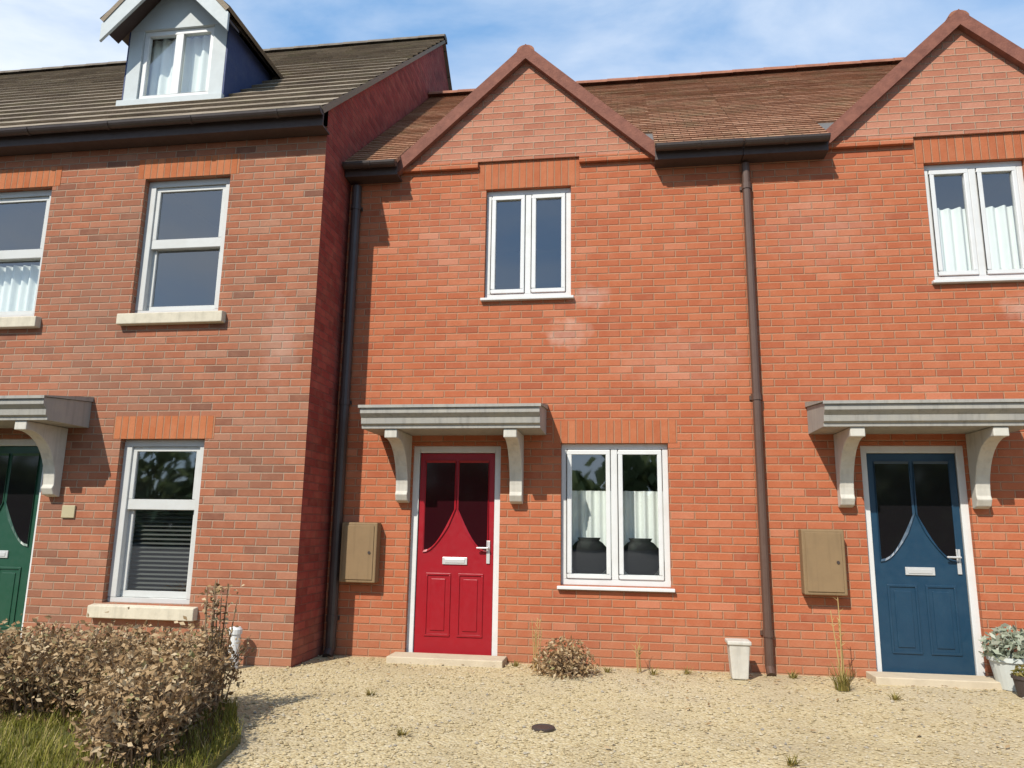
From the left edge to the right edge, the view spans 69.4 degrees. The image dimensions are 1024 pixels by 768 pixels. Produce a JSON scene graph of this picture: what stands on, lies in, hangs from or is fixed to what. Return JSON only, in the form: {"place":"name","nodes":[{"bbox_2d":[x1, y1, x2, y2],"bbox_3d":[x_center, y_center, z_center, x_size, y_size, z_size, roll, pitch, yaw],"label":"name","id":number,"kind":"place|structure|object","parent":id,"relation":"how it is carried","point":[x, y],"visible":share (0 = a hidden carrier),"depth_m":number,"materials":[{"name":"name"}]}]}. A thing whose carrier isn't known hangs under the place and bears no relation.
{"place":"outdoors","nodes":[
{"label":"outdoors","id":0,"kind":"place"},
{"bbox_2d":[0,686,243,767],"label":"lawn","id":1,"kind":"structure","parent":0,"point":[223,755],"depth_m":4.11,"materials":[{"name":"green plant"}]},
{"bbox_2d":[0,580,257,767],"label":"hedge","id":2,"kind":"object","parent":1,"relation":"on","point":[143,696],"visible":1,"depth_m":4.49,"materials":[{"name":"brown plant"}]},
{"bbox_2d":[0,0,1023,89],"label":"sky","id":3,"kind":"structure","parent":0,"point":[584,39],"materials":[{"name":"blue"}]},
{"bbox_2d":[217,655,1023,767],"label":"gravel drive","id":4,"kind":"structure","parent":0,"point":[883,743],"depth_m":4.99,"materials":[{"name":"beige gravel"}]},
{"bbox_2d":[229,626,242,668],"bbox_3d":[-2.460,2.328,6.547,0.124,0.355,0.124,-1,-11,8],"label":"vent pipe","id":5,"kind":"object","parent":4,"relation":"on","point":[237,632],"visible":0.53,"depth_m":6.52,"materials":[{"name":"white plastic"}]},
{"bbox_2d":[364,687,375,695],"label":"weed","id":6,"kind":"object","parent":4,"relation":"on","point":[368,692],"visible":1,"depth_m":5.57,"materials":[{"name":"green plant"}]},
{"bbox_2d":[392,727,413,735],"bbox_3d":[-0.665,2.118,4.513,0.150,0.049,0.165,2,-11,-5],"label":"weed","id":7,"kind":"object","parent":4,"relation":"on","point":[401,733],"visible":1,"depth_m":4.53,"materials":[{"name":"green plant"}]},
{"bbox_2d":[507,659,522,666],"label":"weed","id":8,"kind":"object","parent":4,"relation":"on","point":[517,663],"visible":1,"depth_m":6.82,"materials":[{"name":"green plant"}]},
{"bbox_2d":[528,618,541,670],"bbox_3d":[0.218,2.343,6.666,0.150,0.452,0.172,-1,-11,8],"label":"dry plant","id":9,"kind":"object","parent":4,"relation":"on","point":[535,647],"visible":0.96,"depth_m":6.67,"materials":[{"name":"plant"}]},
{"bbox_2d":[532,724,554,731],"bbox_3d":[0.199,2.188,4.712,0.150,0.016,0.150,-1,-11,8],"label":"drain cover","id":10,"kind":"object","parent":4,"relation":"on","point":[544,727],"visible":1,"depth_m":4.69,"materials":[{"name":"brown metal"}]},
{"bbox_2d":[530,635,598,679],"bbox_3d":[0.464,2.403,6.505,0.605,0.393,0.558,-7,-13,35],"label":"dry shrub","id":11,"kind":"object","parent":4,"relation":"on","point":[562,667],"visible":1,"depth_m":6.44,"materials":[{"name":"brown plant"}]},
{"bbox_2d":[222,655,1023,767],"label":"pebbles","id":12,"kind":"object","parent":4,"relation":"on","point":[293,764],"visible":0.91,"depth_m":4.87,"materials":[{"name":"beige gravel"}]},
{"bbox_2d":[262,656,1011,767],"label":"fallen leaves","id":13,"kind":"object","parent":4,"relation":"on","point":[1006,746],"visible":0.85,"depth_m":5.88,"materials":[{"name":"brown plant"}]},
{"bbox_2d":[634,636,642,672],"bbox_3d":[1.131,2.425,6.649,0.095,0.312,0.131,-9,-15,43],"label":"dry plant","id":14,"kind":"object","parent":4,"relation":"on","point":[639,649],"visible":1,"depth_m":6.62,"materials":[{"name":"plant"}]},
{"bbox_2d":[645,665,658,674],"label":"weed","id":15,"kind":"object","parent":4,"relation":"on","point":[652,673],"visible":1,"depth_m":6.53,"materials":[{"name":"green plant"}]},
{"bbox_2d":[679,665,693,673],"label":"weed","id":16,"kind":"object","parent":4,"relation":"on","point":[686,671],"visible":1,"depth_m":6.57,"materials":[{"name":"green plant"}]},
{"bbox_2d":[725,638,751,679],"bbox_3d":[1.974,2.394,6.445,0.200,0.320,0.200,-1,-11,8],"label":"planter","id":17,"kind":"object","parent":4,"relation":"on","point":[738,649],"visible":1,"depth_m":6.37,"materials":[{"name":"white paint"}]},
{"bbox_2d":[784,668,801,678],"bbox_3d":[2.470,2.531,6.481,0.179,0.079,0.182,5,-12,-21],"label":"weed","id":18,"kind":"object","parent":4,"relation":"on","point":[792,676],"visible":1,"depth_m":6.49,"materials":[{"name":"green plant"}]},
{"bbox_2d":[782,752,809,766],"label":"weed","id":19,"kind":"object","parent":4,"relation":"on","point":[791,763],"visible":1,"depth_m":4.05,"materials":[{"name":"green plant"}]},
{"bbox_2d":[830,597,844,682],"bbox_3d":[2.765,2.168,6.254,0.123,0.715,0.171,-1,-11,8],"label":"tall plant","id":20,"kind":"object","parent":4,"relation":"on","point":[841,643],"visible":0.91,"depth_m":6.23,"materials":[{"name":"plant"}]},
{"bbox_2d":[825,659,860,691],"bbox_3d":[2.692,2.364,6.022,0.367,0.239,0.318,-9,-14,40],"label":"grass clump","id":21,"kind":"object","parent":4,"relation":"on","point":[844,686],"visible":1,"depth_m":5.98,"materials":[{"name":"green plant"}]},
{"bbox_2d":[885,690,903,700],"bbox_3d":[2.948,2.396,5.694,0.164,0.060,0.190,-1,-11,8],"label":"weed","id":22,"kind":"object","parent":4,"relation":"on","point":[895,697],"visible":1,"depth_m":5.68,"materials":[{"name":"green plant"}]},
{"bbox_2d":[978,623,1023,691],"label":"flower pot","id":23,"kind":"object","parent":4,"relation":"on","point":[1003,659],"visible":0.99,"depth_m":6.14,"materials":[{"name":"white ceramic"}]},
{"bbox_2d":[1010,664,1023,696],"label":"flower pot","id":24,"kind":"object","parent":4,"relation":"on","point":[1017,678],"visible":1,"depth_m":5.86,"materials":[{"name":"ceramic"}]},
{"label":"ground","id":25,"kind":"structure","parent":0,"visible":0},
{"bbox_2d":[0,0,451,667],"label":"brick house","id":26,"kind":"structure","parent":25,"relation":"on","point":[172,342],"depth_m":7.50,"materials":[{"name":"red brick"}]},
{"bbox_2d":[0,264,39,311],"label":"curtain","id":27,"kind":"object","parent":26,"relation":"hanging from","point":[18,285],"visible":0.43,"depth_m":8.10,"materials":[{"name":"white fabric"}]},
{"bbox_2d":[0,439,42,642],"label":"door","id":28,"kind":"structure","parent":26,"relation":"in","point":[21,465],"depth_m":7.34,"materials":[{"name":"green paint"}]},
{"bbox_2d":[0,190,51,328],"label":"window","id":29,"kind":"structure","parent":26,"relation":"in","point":[8,319],"depth_m":7.95,"materials":[{"name":"white paint"}]},
{"bbox_2d":[86,440,204,620],"bbox_3d":[-3.407,1.369,7.101,1.070,1.680,0.265,-1,-11,8],"label":"window","id":30,"kind":"structure","parent":26,"relation":"in","point":[118,591],"depth_m":7.14,"materials":[{"name":"white paint"}]},
{"bbox_2d":[128,511,193,589],"bbox_3d":[-3.382,1.574,7.248,0.750,0.833,0.045,-1,-11,8],"label":"window blind","id":31,"kind":"object","parent":26,"relation":"attached to","point":[157,560],"depth_m":7.24,"materials":[{"name":"grey plastic"}]},
{"bbox_2d":[116,178,229,325],"bbox_3d":[-3.390,-1.370,7.634,1.140,1.600,0.265,-1,-11,8],"label":"window","id":32,"kind":"structure","parent":26,"relation":"in","point":[145,313],"depth_m":7.68,"materials":[{"name":"white paint"}]},
{"bbox_2d":[146,35,226,95],"bbox_3d":[-3.945,-3.750,8.916,1.050,0.938,0.053,-1,-11,8],"label":"curtain","id":33,"kind":"object","parent":26,"relation":"hanging from","point":[195,67],"visible":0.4,"depth_m":8.95,"materials":[{"name":"white fabric"}]},
{"bbox_2d":[322,44,763,673],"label":"brick house","id":34,"kind":"structure","parent":25,"relation":"on","point":[544,306],"depth_m":7.48,"materials":[{"name":"brick"}]},
{"bbox_2d":[406,446,500,655],"bbox_3d":[-0.564,1.647,7.364,0.920,2.060,0.129,-1,-11,8],"label":"door","id":35,"kind":"structure","parent":34,"relation":"in","point":[454,569],"depth_m":7.35,"materials":[{"name":"red paint"}]},
{"bbox_2d":[480,188,573,301],"bbox_3d":[0.169,-1.476,7.818,0.970,1.255,0.170,-1,-11,8],"label":"window","id":36,"kind":"structure","parent":34,"relation":"in","point":[528,290],"depth_m":7.83,"materials":[{"name":"white plastic"}]},
{"bbox_2d":[572,537,606,573],"bbox_3d":[0.756,1.693,7.264,0.400,0.364,0.144,-1,-11,8],"label":"vase","id":37,"kind":"object","parent":34,"relation":"on","point":[589,555],"visible":0.81,"depth_m":7.21,"materials":[{"name":"ceramic"}]},
{"bbox_2d":[557,444,674,591],"bbox_3d":[0.993,1.271,7.157,1.100,1.395,0.170,-1,-11,8],"label":"window","id":38,"kind":"structure","parent":34,"relation":"in","point":[614,496],"depth_m":7.16,"materials":[{"name":"white plastic"}]},
{"bbox_2d":[572,491,664,576],"bbox_3d":[1.030,1.488,7.392,1.160,0.830,0.056,-1,-11,8],"label":"curtain","id":39,"kind":"object","parent":34,"relation":"hanging from","point":[640,514],"visible":0.42,"depth_m":7.42,"materials":[{"name":"white fabric"}]},
{"bbox_2d":[624,538,658,574],"bbox_3d":[1.251,1.687,7.191,0.400,0.364,0.144,-1,-11,8],"label":"vase","id":40,"kind":"object","parent":34,"relation":"on","point":[641,556],"visible":0.86,"depth_m":7.14,"materials":[{"name":"ceramic"}]},
{"bbox_2d":[700,9,1023,689],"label":"brick house","id":41,"kind":"structure","parent":25,"relation":"on","point":[886,359],"depth_m":7.03,"materials":[{"name":"brick"}]},
{"bbox_2d":[860,446,984,675],"bbox_3d":[3.699,1.590,6.735,0.920,2.060,0.129,-1,-11,8],"label":"door","id":42,"kind":"structure","parent":41,"relation":"in","point":[925,609],"depth_m":6.72,"materials":[{"name":"blue paint"}]},
{"bbox_2d":[924,161,1023,283],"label":"window","id":43,"kind":"structure","parent":41,"relation":"in","point":[971,173],"depth_m":7.20,"materials":[{"name":"white plastic"}]},
{"bbox_2d":[937,205,1020,270],"bbox_3d":[4.554,-1.370,7.348,0.920,0.810,0.067,-1,-11,8],"label":"curtain","id":44,"kind":"object","parent":41,"relation":"hanging from","point":[1003,242],"visible":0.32,"depth_m":7.35,"materials":[{"name":"white fabric"}]}
]}

